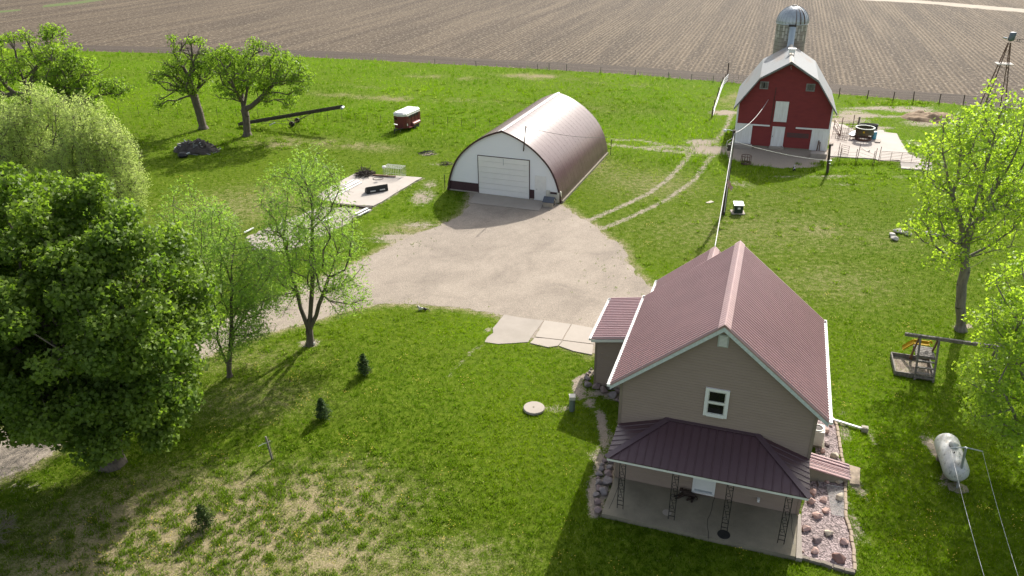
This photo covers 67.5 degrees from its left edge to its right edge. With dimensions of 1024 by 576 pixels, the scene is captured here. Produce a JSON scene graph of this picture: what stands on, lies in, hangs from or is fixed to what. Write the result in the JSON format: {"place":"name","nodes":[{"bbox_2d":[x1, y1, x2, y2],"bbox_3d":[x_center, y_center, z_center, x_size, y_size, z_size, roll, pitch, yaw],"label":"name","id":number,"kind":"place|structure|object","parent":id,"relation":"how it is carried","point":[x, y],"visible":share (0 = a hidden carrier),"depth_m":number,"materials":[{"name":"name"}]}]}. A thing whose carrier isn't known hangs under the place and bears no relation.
{"place":"outdoors","nodes":[
{"label":"outdoors","id":0,"kind":"place"},
{"bbox_2d":[43,0,101,6],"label":"grass strip","id":1,"kind":"object","parent":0,"point":[68,3],"depth_m":222.88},
{"bbox_2d":[0,43,1020,107],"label":"field headland","id":2,"kind":"structure","parent":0,"point":[908,94],"depth_m":125.78,"materials":[{"name":"soil"}]},
{"bbox_2d":[0,47,1023,575],"bbox_3d":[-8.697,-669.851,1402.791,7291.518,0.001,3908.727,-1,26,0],"label":"ground","id":3,"kind":"structure","parent":0,"point":[764,157],"depth_m":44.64,"materials":[{"name":"plant"}]},
{"bbox_2d":[0,509,18,547],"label":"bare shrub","id":4,"kind":"object","parent":3,"relation":"on","point":[11,524],"visible":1,"depth_m":31.95,"materials":[{"name":"plant"}]},
{"bbox_2d":[0,92,44,193],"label":"pale willow","id":5,"kind":"object","parent":3,"relation":"on","point":[6,134],"visible":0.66,"depth_m":62.02,"materials":[{"name":"green plant"}]},
{"bbox_2d":[0,78,78,194],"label":"pale willow","id":6,"kind":"object","parent":3,"relation":"on","point":[48,106],"visible":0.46,"depth_m":62.16,"materials":[{"name":"green plant"}]},
{"bbox_2d":[0,22,82,114],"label":"old tree","id":7,"kind":"object","parent":3,"relation":"on","point":[50,32],"visible":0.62,"depth_m":92.73,"materials":[{"name":"green plant"}]},
{"bbox_2d":[27,87,115,196],"bbox_3d":[-36.377,-10.885,63.333,8.383,11.248,6.231,-1,26,0],"label":"pale willow","id":8,"kind":"object","parent":3,"relation":"on","point":[55,162],"visible":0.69,"depth_m":61.63,"materials":[{"name":"green plant"}]},
{"bbox_2d":[30,42,136,125],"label":"old tree","id":9,"kind":"object","parent":3,"relation":"on","point":[71,83],"visible":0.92,"depth_m":89.54,"materials":[{"name":"green plant"}]},
{"bbox_2d":[67,109,153,209],"bbox_3d":[-33.319,-10.294,63.967,5.752,9.570,5.795,-12,28,-21],"label":"pale willow","id":10,"kind":"object","parent":3,"relation":"on","point":[128,150],"visible":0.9,"depth_m":62.91,"materials":[{"name":"green plant"}]},
{"bbox_2d":[0,161,225,472],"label":"maple tree","id":11,"kind":"object","parent":3,"relation":"on","point":[88,340],"visible":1,"depth_m":31.20,"materials":[{"name":"green plant"}]},
{"bbox_2d":[146,33,216,129],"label":"cottonwood tree","id":12,"kind":"object","parent":3,"relation":"on","point":[178,64],"visible":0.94,"depth_m":89.07,"materials":[{"name":"green plant"}]},
{"bbox_2d":[177,152,189,157],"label":"scrap metal","id":13,"kind":"object","parent":3,"relation":"on","point":[182,154],"visible":1,"depth_m":81.53,"materials":[{"name":"black metal"}]},
{"bbox_2d":[147,175,232,302],"bbox_3d":[-18.703,-1.312,44.534,5.413,10.445,4.537,-1,26,0],"label":"willow tree","id":14,"kind":"object","parent":3,"relation":"on","point":[185,218],"visible":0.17,"depth_m":43.43,"materials":[{"name":"green plant"}]},
{"bbox_2d":[173,138,220,154],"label":"debris heap","id":15,"kind":"object","parent":3,"relation":"on","point":[197,146],"visible":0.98,"depth_m":83.03,"materials":[{"name":"stone"}]},
{"bbox_2d":[189,504,218,529],"bbox_3d":[-13.041,9.598,32.409,1.177,1.276,1.040,-1,26,0],"label":"juniper sapling","id":16,"kind":"object","parent":3,"relation":"on","point":[203,513],"visible":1,"depth_m":32.24,"materials":[{"name":"green plant"}]},
{"bbox_2d":[187,197,284,377],"bbox_3d":[-14.581,0.226,40.877,5.212,10.799,4.121,-1,26,0],"label":"willow tree","id":17,"kind":"object","parent":3,"relation":"on","point":[233,306],"visible":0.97,"depth_m":40.24,"materials":[{"name":"green plant"}]},
{"bbox_2d":[200,36,315,136],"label":"cottonwood tree","id":18,"kind":"object","parent":3,"relation":"on","point":[278,78],"visible":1,"depth_m":85.74,"materials":[{"name":"green plant"}]},
{"bbox_2d":[258,436,273,459],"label":"staked sapling","id":19,"kind":"object","parent":3,"relation":"on","point":[269,450],"visible":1,"depth_m":36.28,"materials":[{"name":"grey wood"}]},
{"bbox_2d":[83,105,496,126],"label":"wire fence","id":20,"kind":"object","parent":3,"relation":"on","point":[313,115],"visible":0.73,"depth_m":95.34,"materials":[{"name":"metal"}]},
{"bbox_2d":[238,105,344,126],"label":"bale conveyor","id":21,"kind":"object","parent":3,"relation":"on","point":[297,120],"visible":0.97,"depth_m":91.36,"materials":[{"name":"metal"}]},
{"bbox_2d":[247,207,371,251],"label":"broken slab","id":22,"kind":"structure","parent":3,"relation":"on","point":[271,244],"depth_m":63.27,"materials":[{"name":"concrete"}]},
{"bbox_2d":[337,203,371,208],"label":"timber beam","id":23,"kind":"structure","parent":22,"relation":"on","point":[361,206],"depth_m":67.26,"materials":[{"name":"grey wood"}]},
{"bbox_2d":[247,141,373,346],"bbox_3d":[-11.582,-1.965,43.464,7.044,12.352,6.088,-1,26,0],"label":"willow tree","id":24,"kind":"object","parent":3,"relation":"on","point":[317,261],"visible":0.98,"depth_m":42.79,"materials":[{"name":"green plant"}]},
{"bbox_2d":[313,398,332,420],"bbox_3d":[-9.784,6.132,39.305,1.156,1.279,1.106,-1,26,0],"label":"spruce sapling","id":25,"kind":"object","parent":3,"relation":"on","point":[321,408],"visible":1,"depth_m":39.14,"materials":[{"name":"green plant"}]},
{"bbox_2d":[0,192,651,478],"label":"gravel drive","id":26,"kind":"structure","parent":3,"relation":"on","point":[515,262],"depth_m":54.96,"materials":[{"name":"gravel"}]},
{"bbox_2d":[485,315,543,343],"bbox_3d":[0.096,2.721,47.487,2.658,0.185,3.755,9,28,19],"label":"concrete pad","id":27,"kind":"object","parent":26,"relation":"on","point":[507,329],"visible":1,"depth_m":47.47,"materials":[{"name":"concrete"}]},
{"bbox_2d":[530,338,562,347],"bbox_3d":[2.044,3.363,46.125,1.824,0.200,0.967,7,27,14],"label":"concrete pad","id":28,"kind":"object","parent":26,"relation":"on","point":[545,342],"visible":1,"depth_m":46.08,"materials":[{"name":"concrete"}]},
{"bbox_2d":[535,320,570,339],"bbox_3d":[2.561,2.699,47.450,1.723,0.200,2.156,8,28,16],"label":"concrete pad","id":29,"kind":"object","parent":26,"relation":"on","point":[553,330],"visible":1,"depth_m":47.38,"materials":[{"name":"concrete"}]},
{"bbox_2d":[559,341,592,354],"bbox_3d":[3.903,3.570,45.660,2.142,0.200,1.127,10,28,20],"label":"concrete pad","id":30,"kind":"object","parent":26,"relation":"on","point":[584,348],"visible":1,"depth_m":45.55,"materials":[{"name":"concrete"}]},
{"bbox_2d":[563,324,593,343],"bbox_3d":[4.293,2.917,46.965,1.849,0.200,2.072,8,28,18],"label":"concrete pad","id":31,"kind":"object","parent":26,"relation":"on","point":[578,333],"visible":0.87,"depth_m":46.89,"materials":[{"name":"concrete"}]},
{"bbox_2d":[354,353,372,375],"bbox_3d":[-8.334,4.244,42.952,0.986,1.386,1.072,-22,33,-36],"label":"spruce sapling","id":32,"kind":"object","parent":3,"relation":"on","point":[365,369],"visible":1,"depth_m":42.83,"materials":[{"name":"green plant"}]},
{"bbox_2d":[353,164,375,177],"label":"brush pile","id":33,"kind":"object","parent":3,"relation":"on","point":[366,172],"visible":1,"depth_m":75.03,"materials":[{"name":"brown wood"}]},
{"bbox_2d":[319,174,421,206],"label":"old slab","id":34,"kind":"structure","parent":3,"relation":"on","point":[358,195],"depth_m":71.47,"materials":[{"name":"concrete"}]},
{"bbox_2d":[365,184,387,193],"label":"loader bucket","id":35,"kind":"object","parent":34,"relation":"on","point":[376,189],"visible":1,"depth_m":70.51,"materials":[{"name":"black metal"}]},
{"bbox_2d":[384,164,405,177],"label":"wire cage","id":36,"kind":"object","parent":34,"relation":"on","point":[401,173],"visible":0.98,"depth_m":74.56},
{"bbox_2d":[393,106,420,133],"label":"horse trailer","id":37,"kind":"object","parent":3,"relation":"on","point":[407,117],"visible":1,"depth_m":90.19,"materials":[{"name":"red paint"}]},
{"bbox_2d":[469,193,542,210],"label":"concrete apron","id":38,"kind":"object","parent":3,"relation":"on","point":[504,201],"visible":0.98,"depth_m":68.14,"materials":[{"name":"concrete"}]},
{"bbox_2d":[447,92,608,203],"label":"machine shed","id":39,"kind":"structure","parent":3,"relation":"on","point":[515,156],"depth_m":69.54,"materials":[{"name":"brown metal"}]},
{"bbox_2d":[477,155,529,198],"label":"garage door","id":40,"kind":"structure","parent":39,"relation":"in","point":[496,186],"depth_m":68.78,"materials":[{"name":"metal"}]},
{"bbox_2d":[535,175,545,199],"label":"entry door","id":41,"kind":"structure","parent":39,"relation":"in","point":[540,181],"depth_m":67.93,"materials":[{"name":"white paint"}]},
{"bbox_2d":[523,401,544,415],"bbox_3d":[1.149,6.274,39.983,1.110,0.167,1.110,-1,26,0],"label":"tank lid","id":42,"kind":"object","parent":3,"relation":"on","point":[532,408],"visible":1,"depth_m":39.85,"materials":[{"name":"concrete"}]},
{"bbox_2d":[49,104,1021,575],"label":"dandelions","id":43,"kind":"object","parent":3,"relation":"on","point":[443,490],"visible":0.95,"depth_m":33.43,"materials":[{"name":"plant"}]},
{"bbox_2d":[546,190,561,202],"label":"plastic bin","id":44,"kind":"object","parent":3,"relation":"on","point":[552,195],"visible":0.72,"depth_m":67.71,"materials":[{"name":"grey plastic"}]},
{"bbox_2d":[569,394,575,411],"bbox_3d":[3.114,5.958,39.734,0.330,0.910,0.345,-1,26,0],"label":"well riser","id":45,"kind":"object","parent":3,"relation":"on","point":[572,397],"visible":1,"depth_m":39.58,"materials":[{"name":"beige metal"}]},
{"bbox_2d":[434,58,713,80],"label":"field fence","id":46,"kind":"object","parent":3,"relation":"on","point":[593,69],"visible":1,"depth_m":119.77,"materials":[{"name":"brown wood"}]},
{"bbox_2d":[592,382,600,388],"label":"corner boulder","id":47,"kind":"object","parent":3,"relation":"on","point":[596,385],"visible":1,"depth_m":41.54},
{"bbox_2d":[594,506,601,512],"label":"border boulder","id":48,"kind":"object","parent":3,"relation":"on","point":[597,509],"visible":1,"depth_m":33.01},
{"bbox_2d":[599,486,607,495],"bbox_3d":[4.084,9.066,34.163,0.423,0.343,0.495,3,27,7],"label":"border boulder","id":49,"kind":"object","parent":3,"relation":"on","point":[603,491],"visible":1,"depth_m":34.10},
{"bbox_2d":[602,476,612,484],"bbox_3d":[4.353,8.788,34.876,0.438,0.407,0.626,5,27,11],"label":"border boulder","id":50,"kind":"object","parent":3,"relation":"on","point":[607,480],"visible":1,"depth_m":34.68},
{"bbox_2d":[604,469,611,476],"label":"border boulder","id":51,"kind":"object","parent":3,"relation":"on","point":[608,472],"visible":0.91,"depth_m":35.15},
{"bbox_2d":[608,391,616,398],"bbox_3d":[5.386,5.667,40.990,0.471,0.274,0.453,10,29,21],"label":"corner boulder","id":52,"kind":"object","parent":3,"relation":"on","point":[612,394],"visible":1,"depth_m":40.89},
{"bbox_2d":[711,63,728,116],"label":"board fence","id":53,"kind":"object","parent":3,"relation":"on","point":[723,82],"visible":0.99,"depth_m":104.24,"materials":[{"name":"white wood"}]},
{"bbox_2d":[589,240,851,561],"bbox_3d":[9.502,3.295,35.950,13.174,9.095,14.641,8,28,17],"label":"farmhouse","id":54,"kind":"object","parent":3,"relation":"on","point":[712,365],"visible":1,"depth_m":32.03,"materials":[{"name":"beige"}]},
{"bbox_2d":[692,478,715,496],"bbox_3d":[8.366,8.098,33.191,0.970,2.030,0.160,8,28,17],"label":"door","id":55,"kind":"structure","parent":54,"relation":"in","point":[699,486],"depth_m":33.49,"materials":[{"name":"white paint"}]},
{"bbox_2d":[703,387,729,418],"bbox_3d":[8.403,4.734,31.521,0.960,1.370,0.100,8,28,17],"label":"window","id":56,"kind":"structure","parent":54,"relation":"in","point":[716,401],"depth_m":31.51,"materials":[{"name":"white paint"}]},
{"bbox_2d":[717,530,729,538],"bbox_3d":[8.732,10.160,31.613,0.520,0.020,0.520,-1,26,0],"label":"round mat","id":57,"kind":"object","parent":54,"relation":"on","point":[723,534],"visible":1,"depth_m":31.59,"materials":[{"name":"black rubber"}]},
{"bbox_2d":[721,129,735,214],"bbox_3d":[17.583,-9.501,63.317,1.045,7.310,0.470,-1,26,0],"label":"utility pole","id":58,"kind":"object","parent":3,"relation":"on","point":[729,146],"visible":0.94,"depth_m":63.02,"materials":[{"name":"brown wood"}]},
{"bbox_2d":[715,136,733,245],"bbox_3d":[14.227,-7.213,50.878,0.043,0.969,25.408,7,27,15],"label":"power cable","id":59,"kind":"object","parent":58,"relation":"attached to","point":[723,195],"visible":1,"depth_m":48.14,"materials":[{"name":"white metal"}]},
{"bbox_2d":[730,201,744,214],"bbox_3d":[19.183,-6.814,65.037,1.120,0.920,1.000,2,27,5],"label":"transformer box","id":60,"kind":"object","parent":3,"relation":"on","point":[738,206],"visible":1,"depth_m":64.80,"materials":[{"name":"metal"}]},
{"bbox_2d":[734,143,751,148],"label":"concrete block","id":61,"kind":"structure","parent":3,"relation":"on","point":[740,145],"depth_m":82.41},
{"bbox_2d":[740,154,751,164],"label":"bale feeder","id":62,"kind":"object","parent":3,"relation":"on","point":[747,161],"visible":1,"depth_m":77.23,"materials":[{"name":"metal"}]},
{"bbox_2d":[769,146,783,149],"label":"step","id":63,"kind":"structure","parent":3,"relation":"on","point":[776,147],"depth_m":82.03,"materials":[{"name":"concrete"}]},
{"bbox_2d":[734,44,836,151],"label":"barn","id":64,"kind":"structure","parent":3,"relation":"on","point":[789,82],"depth_m":80.81,"materials":[{"name":"wood"}]},
{"bbox_2d":[734,124,752,143],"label":"sliding door","id":65,"kind":"structure","parent":64,"relation":"in","point":[744,135],"depth_m":82.83,"materials":[{"name":"wood"}]},
{"bbox_2d":[759,81,768,88],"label":"window","id":66,"kind":"structure","parent":64,"relation":"in","point":[763,84],"depth_m":80.11,"materials":[{"name":"grey glass"}]},
{"bbox_2d":[770,126,784,146],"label":"centre door","id":67,"kind":"structure","parent":64,"relation":"in","point":[777,137],"depth_m":81.86,"materials":[{"name":"white paint"}]},
{"bbox_2d":[773,101,788,121],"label":"loft door","id":68,"kind":"structure","parent":64,"relation":"in","point":[781,107],"depth_m":80.69,"materials":[{"name":"white paint"}]},
{"bbox_2d":[806,84,815,91],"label":"window","id":69,"kind":"structure","parent":64,"relation":"in","point":[811,87],"depth_m":78.84,"materials":[{"name":"grey glass"}]},
{"bbox_2d":[809,130,828,150],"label":"sliding door","id":70,"kind":"structure","parent":64,"relation":"in","point":[816,135],"depth_m":80.71,"materials":[{"name":"wood"}]},
{"bbox_2d":[773,5,808,53],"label":"silo","id":71,"kind":"object","parent":3,"relation":"on","point":[792,21],"visible":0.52,"depth_m":88.41,"materials":[{"name":"metal"}]},
{"bbox_2d":[809,557,820,565],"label":"edging block","id":72,"kind":"structure","parent":3,"relation":"on","point":[815,561],"depth_m":30.41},
{"bbox_2d":[810,151,826,157],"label":"concrete block","id":73,"kind":"structure","parent":3,"relation":"on","point":[819,154],"depth_m":79.09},
{"bbox_2d":[813,424,824,447],"bbox_3d":[14.572,7.154,37.013,1.069,0.920,1.108,8,28,17],"label":"air conditioner","id":74,"kind":"object","parent":3,"relation":"on","point":[818,442],"visible":0.6,"depth_m":36.82,"materials":[{"name":"metal"}]},
{"bbox_2d":[801,419,852,568],"bbox_3d":[14.314,8.803,34.663,2.128,0.001,10.463,9,28,20],"label":"rock bed","id":75,"kind":"object","parent":3,"relation":"on","point":[838,527],"visible":0.67,"depth_m":32.42,"materials":[{"name":"gravel"}]},
{"bbox_2d":[802,525,810,531],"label":"bed rock","id":76,"kind":"object","parent":75,"relation":"on","point":[805,528],"visible":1,"depth_m":31.95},
{"bbox_2d":[811,547,818,553],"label":"bed rock","id":77,"kind":"object","parent":75,"relation":"on","point":[814,550],"visible":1,"depth_m":30.84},
{"bbox_2d":[812,536,821,543],"bbox_3d":[12.502,10.323,31.436,0.388,0.209,0.354,16,31,30],"label":"bed rock","id":78,"kind":"object","parent":75,"relation":"on","point":[817,539],"visible":1,"depth_m":31.38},
{"bbox_2d":[812,512,822,518],"bbox_3d":[13.006,9.672,32.707,0.349,0.233,0.375,-17,31,-30],"label":"bed rock","id":79,"kind":"object","parent":75,"relation":"on","point":[817,515],"visible":1,"depth_m":32.62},
{"bbox_2d":[824,529,833,538],"bbox_3d":[13.082,10.182,31.742,0.387,0.279,0.554,21,33,36],"label":"bed rock","id":80,"kind":"object","parent":75,"relation":"on","point":[828,532],"visible":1,"depth_m":31.70,"materials":[{"name":"beige stone"}]},
{"bbox_2d":[827,484,844,516],"bbox_3d":[14.212,9.297,33.558,0.738,0.020,1.982,7,28,16],"label":"wire rack","id":81,"kind":"object","parent":75,"relation":"on","point":[836,502],"visible":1,"depth_m":33.49,"materials":[{"name":"metal"}]},
{"bbox_2d":[831,553,845,563],"bbox_3d":[12.994,10.724,30.509,0.550,0.355,0.390,13,29,25],"label":"bed rock","id":82,"kind":"object","parent":75,"relation":"on","point":[839,558],"visible":1,"depth_m":30.43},
{"bbox_2d":[836,492,843,500],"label":"bed rock","id":83,"kind":"object","parent":75,"relation":"on","point":[839,496],"visible":1,"depth_m":33.57,"materials":[{"name":"beige stone"}]},
{"bbox_2d":[839,537,848,544],"bbox_3d":[13.558,10.299,31.315,0.420,0.336,0.308,12,29,24],"label":"bed rock","id":84,"kind":"object","parent":75,"relation":"on","point":[843,541],"visible":1,"depth_m":31.28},
{"bbox_2d":[821,560,832,568],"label":"edging block","id":85,"kind":"structure","parent":3,"relation":"on","point":[827,564],"depth_m":30.27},
{"bbox_2d":[826,144,831,173],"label":"service post","id":86,"kind":"object","parent":3,"relation":"on","point":[828,162],"visible":1,"depth_m":73.66,"materials":[{"name":"brown wood"}]},
{"bbox_2d":[833,564,843,572],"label":"edging block","id":87,"kind":"structure","parent":3,"relation":"on","point":[838,568],"depth_m":30.08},
{"bbox_2d":[833,418,860,428],"bbox_3d":[16.132,6.661,38.752,3.004,0.100,0.256,12,29,24],"label":"downspout extension","id":88,"kind":"object","parent":3,"relation":"on","point":[849,424],"visible":0.32,"depth_m":38.39,"materials":[{"name":"white paint"}]},
{"bbox_2d":[844,568,854,574],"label":"edging block","id":89,"kind":"structure","parent":3,"relation":"on","point":[849,570],"depth_m":29.94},
{"bbox_2d":[849,131,858,139],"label":"mineral feeder","id":90,"kind":"object","parent":3,"relation":"on","point":[853,134],"visible":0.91,"depth_m":84.75,"materials":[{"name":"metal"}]},
{"bbox_2d":[849,465,859,485],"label":"stepping slab","id":91,"kind":"structure","parent":3,"relation":"on","point":[855,475],"depth_m":34.97,"materials":[{"name":"concrete"}]},
{"bbox_2d":[830,143,881,166],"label":"yard fence","id":92,"kind":"object","parent":3,"relation":"on","point":[858,154],"visible":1,"depth_m":77.03,"materials":[{"name":"metal"}]},
{"bbox_2d":[861,425,868,432],"bbox_3d":[17.498,6.983,38.022,0.300,0.260,0.260,8,28,17],"label":"splash block","id":93,"kind":"object","parent":3,"relation":"on","point":[864,428],"depth_m":37.93,"materials":[{"name":"beige concrete"}]},
{"bbox_2d":[859,123,878,128],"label":"stock tank","id":94,"kind":"object","parent":3,"relation":"on","point":[874,125],"visible":0.48,"depth_m":88.72,"materials":[{"name":"metal"}]},
{"bbox_2d":[829,122,931,170],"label":"barnyard slab","id":95,"kind":"structure","parent":3,"relation":"on","point":[891,142],"depth_m":81.89,"materials":[{"name":"concrete"}]},
{"bbox_2d":[832,120,857,133],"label":"corral gate","id":96,"kind":"structure","parent":95,"relation":"on","point":[844,128],"depth_m":86.59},
{"bbox_2d":[855,125,874,141],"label":"bale feeder","id":97,"kind":"object","parent":95,"relation":"on","point":[864,131],"visible":1,"depth_m":83.94,"materials":[{"name":"brown metal"}]},
{"bbox_2d":[880,151,932,163],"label":"pipe gate","id":98,"kind":"structure","parent":3,"relation":"on","point":[901,157],"depth_m":76.99,"materials":[{"name":"metal"}]},
{"bbox_2d":[901,110,958,122],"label":"manure heap","id":99,"kind":"object","parent":3,"relation":"on","point":[920,116],"visible":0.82,"depth_m":92.00,"materials":[{"name":"brown soil"}]},
{"bbox_2d":[839,87,1021,108],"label":"field fence","id":100,"kind":"object","parent":3,"relation":"on","point":[920,98],"visible":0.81,"depth_m":100.06,"materials":[{"name":"brown wood"}]},
{"bbox_2d":[890,332,998,389],"bbox_3d":[23.950,3.653,42.376,5.050,2.246,2.950,8,28,17],"label":"play set","id":101,"kind":"object","parent":3,"relation":"on","point":[923,356],"visible":0.94,"depth_m":42.42,"materials":[{"name":"grey wood"}]},
{"bbox_2d":[934,433,969,481],"bbox_3d":[20.078,7.736,35.043,1.060,1.520,2.814,7,27,15],"label":"propane tank","id":102,"kind":"object","parent":3,"relation":"on","point":[944,443],"visible":0.99,"depth_m":34.47,"materials":[{"name":"silver metal"}]},
{"bbox_2d":[896,78,1023,332],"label":"poplar tree","id":103,"kind":"object","parent":3,"relation":"on","point":[964,151],"visible":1,"depth_m":42.37,"materials":[{"name":"green plant"}]},
{"bbox_2d":[947,447,982,493],"bbox_3d":[19.758,7.954,33.773,1.412,2.347,0.738,-1,26,0],"label":"washing line post","id":104,"kind":"object","parent":3,"relation":"on","point":[951,488],"visible":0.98,"depth_m":34.08,"materials":[{"name":"metal"}]},
{"bbox_2d":[950,448,983,574],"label":"washing line","id":105,"kind":"object","parent":104,"relation":"attached to","point":[967,516],"visible":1,"depth_m":29.79,"materials":[{"name":"white metal"}]},
{"bbox_2d":[983,455,1017,574],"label":"washing line","id":106,"kind":"object","parent":104,"relation":"attached to","point":[1000,518],"visible":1,"depth_m":29.82,"materials":[{"name":"white metal"}]},
{"bbox_2d":[951,249,1023,472],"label":"poplar tree","id":107,"kind":"object","parent":3,"relation":"on","point":[1012,340],"visible":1,"depth_m":32.93,"materials":[{"name":"green plant"}]},
{"bbox_2d":[974,32,1023,124],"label":"windmill tower","id":108,"kind":"structure","parent":3,"relation":"on","point":[1012,36],"depth_m":88.11,"materials":[{"name":"metal"}]},
{"bbox_2d":[0,0,1023,109],"bbox_3d":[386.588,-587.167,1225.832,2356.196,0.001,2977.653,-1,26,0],"label":"crop field","id":109,"kind":"structure","parent":0,"point":[931,48],"depth_m":162.45,"materials":[{"name":"soil"}]},
{"bbox_2d":[542,196,556,207],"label":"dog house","id":110,"kind":"structure","parent":0,"point":[548,201],"depth_m":66.81,"materials":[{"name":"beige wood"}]},
{"bbox_2d":[674,487,697,502],"bbox_3d":[7.616,9.056,33.562,1.030,0.310,0.552,8,28,17],"label":"chair","id":111,"kind":"object","parent":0,"point":[689,494],"visible":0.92,"depth_m":33.57,"materials":[{"name":"metal"}]},
{"bbox_2d":[868,0,1023,12],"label":"field lane","id":112,"kind":"structure","parent":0,"point":[972,6],"depth_m":193.71,"materials":[{"name":"gravel"}]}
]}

